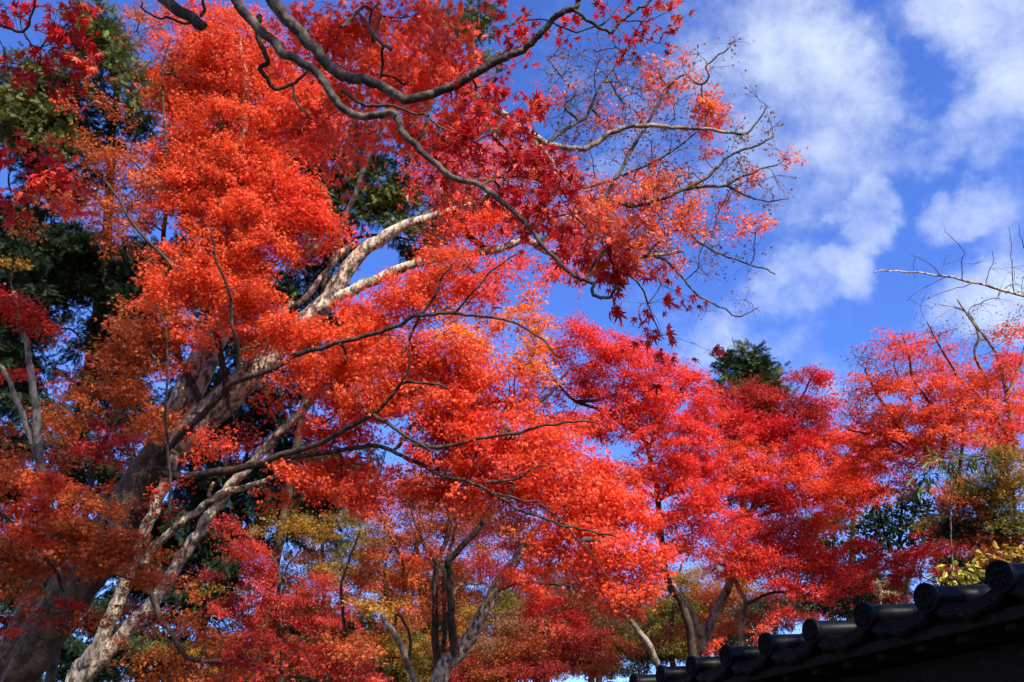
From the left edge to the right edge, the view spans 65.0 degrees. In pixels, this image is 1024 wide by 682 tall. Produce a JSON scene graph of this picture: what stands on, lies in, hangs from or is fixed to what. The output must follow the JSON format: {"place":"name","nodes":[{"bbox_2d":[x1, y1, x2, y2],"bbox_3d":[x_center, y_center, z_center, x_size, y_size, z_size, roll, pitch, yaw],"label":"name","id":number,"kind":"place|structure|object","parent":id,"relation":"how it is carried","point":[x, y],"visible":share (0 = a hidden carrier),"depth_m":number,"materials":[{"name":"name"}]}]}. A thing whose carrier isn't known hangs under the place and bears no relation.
{"place":"outdoors","nodes":[
{"label":"outdoors","id":0,"kind":"place"},
{"bbox_2d":[0,0,1023,681],"label":"sky","id":1,"kind":"structure","parent":0,"point":[909,114],"materials":[{"name":"blue"}]},
{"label":"ground","id":2,"kind":"structure","parent":0,"visible":0},
{"bbox_2d":[0,0,182,681],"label":"conifer tree","id":3,"kind":"object","parent":2,"relation":"on","point":[72,267],"visible":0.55,"depth_m":16.49,"materials":[{"name":"green plant"}]},
{"bbox_2d":[39,365,148,681],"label":"maple tree","id":4,"kind":"object","parent":2,"relation":"on","point":[100,448],"visible":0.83,"depth_m":10.94,"materials":[{"name":"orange plant"}]},
{"bbox_2d":[0,208,189,681],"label":"maple tree","id":5,"kind":"object","parent":2,"relation":"on","point":[45,519],"visible":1,"depth_m":6.89,"materials":[{"name":"red plant"}]},
{"bbox_2d":[65,380,394,681],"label":"maple tree","id":6,"kind":"object","parent":2,"relation":"on","point":[96,657],"visible":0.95,"depth_m":8.12,"materials":[{"name":"red plant"}]},
{"bbox_2d":[96,363,389,681],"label":"tree","id":7,"kind":"object","parent":2,"relation":"on","point":[202,554],"visible":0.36,"depth_m":18.76,"materials":[{"name":"red plant"}]},
{"bbox_2d":[109,504,387,681],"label":"maple tree","id":8,"kind":"object","parent":2,"relation":"on","point":[160,649],"visible":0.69,"depth_m":17.74,"materials":[{"name":"yellow plant"}]},
{"bbox_2d":[122,511,404,681],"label":"maple tree","id":9,"kind":"object","parent":2,"relation":"on","point":[293,579],"visible":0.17,"depth_m":22.64,"materials":[{"name":"red plant"}]},
{"bbox_2d":[184,508,364,681],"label":"maple tree","id":10,"kind":"object","parent":2,"relation":"on","point":[260,551],"visible":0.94,"depth_m":16.86,"materials":[{"name":"red plant"}]},
{"bbox_2d":[139,0,515,681],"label":"conifer tree","id":11,"kind":"object","parent":2,"relation":"on","point":[385,200],"visible":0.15,"depth_m":17.97,"materials":[{"name":"green plant"}]},
{"bbox_2d":[0,0,728,396],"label":"maple tree","id":12,"kind":"object","parent":2,"relation":"on","point":[386,76],"visible":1,"depth_m":3.67,"materials":[{"name":"red plant"}]},
{"bbox_2d":[3,0,810,681],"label":"maple tree","id":13,"kind":"object","parent":2,"relation":"on","point":[587,504],"visible":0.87,"depth_m":9.32,"materials":[{"name":"red plant"}]},
{"bbox_2d":[330,461,507,681],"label":"maple tree","id":14,"kind":"object","parent":2,"relation":"on","point":[373,553],"visible":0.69,"depth_m":14.75,"materials":[{"name":"orange plant"}]},
{"bbox_2d":[330,589,525,681],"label":"leafy tree","id":15,"kind":"object","parent":2,"relation":"on","point":[394,671],"visible":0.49,"depth_m":19.82,"materials":[{"name":"green plant"}]},
{"bbox_2d":[341,458,552,681],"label":"maple tree","id":16,"kind":"object","parent":2,"relation":"on","point":[469,662],"visible":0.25,"depth_m":22.66,"materials":[{"name":"red plant"}]},
{"bbox_2d":[204,543,762,681],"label":"tree","id":17,"kind":"object","parent":2,"relation":"on","point":[293,631],"visible":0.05,"depth_m":27.30,"materials":[{"name":"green plant"}]},
{"bbox_2d":[430,504,594,681],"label":"maple tree","id":18,"kind":"object","parent":2,"relation":"on","point":[454,657],"visible":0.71,"depth_m":13.38,"materials":[{"name":"red plant"}]},
{"bbox_2d":[427,606,644,681],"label":"maple tree","id":19,"kind":"object","parent":2,"relation":"on","point":[576,641],"visible":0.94,"depth_m":17.70,"materials":[{"name":"red plant"}]},
{"bbox_2d":[521,539,657,681],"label":"maple tree","id":20,"kind":"object","parent":2,"relation":"on","point":[616,620],"visible":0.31,"depth_m":19.83,"materials":[{"name":"red plant"}]},
{"bbox_2d":[512,310,752,656],"bbox_3d":[1.990,3.853,11.758,4.236,8.843,2.841,22,-37,-32],"label":"maple tree","id":21,"kind":"object","parent":2,"relation":"on","point":[684,465],"visible":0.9,"depth_m":12.88,"materials":[{"name":"red plant"}]},
{"bbox_2d":[481,548,807,681],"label":"maple tree","id":22,"kind":"object","parent":2,"relation":"on","point":[642,608],"visible":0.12,"depth_m":23.70,"materials":[{"name":"red plant"}]},
{"bbox_2d":[598,563,803,681],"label":"leafy tree","id":23,"kind":"object","parent":2,"relation":"on","point":[711,597],"visible":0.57,"depth_m":18.78,"materials":[{"name":"green plant"}]},
{"bbox_2d":[626,604,835,661],"bbox_3d":[4.573,8.180,15.905,4.463,5.669,2.230,0,-31,0],"label":"maple tree","id":24,"kind":"object","parent":2,"relation":"on","point":[731,625],"visible":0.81,"depth_m":16.91,"materials":[{"name":"red plant"}]},
{"bbox_2d":[703,337,798,601],"bbox_3d":[9.450,9.533,30.488,3.999,18.330,9.842,0,-31,0],"label":"conifer tree","id":25,"kind":"object","parent":2,"relation":"on","point":[740,366],"visible":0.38,"depth_m":31.39,"materials":[{"name":"green plant"}]},
{"bbox_2d":[617,361,899,665],"bbox_3d":[4.574,4.876,13.877,5.553,9.267,3.289,-4,-31,6],"label":"maple tree","id":26,"kind":"object","parent":2,"relation":"on","point":[750,428],"visible":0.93,"depth_m":14.42,"materials":[{"name":"red plant"}]},
{"bbox_2d":[607,560,1023,681],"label":"roof","id":27,"kind":"structure","parent":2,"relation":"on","point":[956,633],"depth_m":4.05,"materials":[{"name":"grey tile"}]},
{"bbox_2d":[792,502,890,619],"bbox_3d":[8.096,8.177,18.991,2.726,8.832,3.626,0,-31,0],"label":"leafy tree","id":28,"kind":"object","parent":2,"relation":"on","point":[825,609],"visible":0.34,"depth_m":19.59,"materials":[{"name":"red plant"}]},
{"bbox_2d":[741,502,1023,644],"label":"tree","id":29,"kind":"object","parent":2,"relation":"on","point":[961,562],"visible":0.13,"depth_m":25.43,"materials":[{"name":"red plant"}]},
{"bbox_2d":[870,578,899,603],"bbox_3d":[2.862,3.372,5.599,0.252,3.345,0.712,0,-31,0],"label":"dry weed","id":30,"kind":"object","parent":2,"relation":"on","point":[881,592],"visible":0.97,"depth_m":6.19,"materials":[{"name":"brown plant"}]},
{"bbox_2d":[845,477,963,603],"bbox_3d":[9.451,7.378,17.707,2.621,8.886,3.704,-15,-34,24],"label":"evergreen tree","id":31,"kind":"object","parent":2,"relation":"on","point":[877,525],"visible":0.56,"depth_m":18.82,"materials":[{"name":"green plant"}]},
{"bbox_2d":[844,517,993,603],"bbox_3d":[7.125,5.855,12.652,2.528,6.324,2.362,-23,-38,34],"label":"maple tree","id":32,"kind":"object","parent":2,"relation":"on","point":[908,571],"visible":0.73,"depth_m":13.73,"materials":[{"name":"red plant"}]},
{"bbox_2d":[824,260,1023,561],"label":"maple tree","id":33,"kind":"object","parent":2,"relation":"on","point":[903,439],"visible":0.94,"depth_m":12.75,"materials":[{"name":"red plant"}]},
{"bbox_2d":[874,223,1023,301],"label":"bare branch tree","id":34,"kind":"object","parent":2,"relation":"on","point":[1013,292],"visible":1,"depth_m":10.51,"materials":[{"name":"brown plant"}]},
{"bbox_2d":[901,434,1011,579],"bbox_3d":[5.482,4.131,9.446,1.248,5.978,2.183,12,-33,-19],"label":"bamboo","id":35,"kind":"object","parent":2,"relation":"on","point":[973,460],"visible":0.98,"depth_m":10.34,"materials":[{"name":"plant"}]},
{"bbox_2d":[903,439,1023,577],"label":"maple tree","id":36,"kind":"object","parent":2,"relation":"on","point":[996,495],"visible":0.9,"depth_m":10.86,"materials":[{"name":"green plant"}]},
{"bbox_2d":[927,540,1023,584],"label":"shrub","id":37,"kind":"object","parent":2,"relation":"on","point":[978,560],"visible":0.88,"depth_m":7.00,"materials":[{"name":"yellow plant"}]}
]}

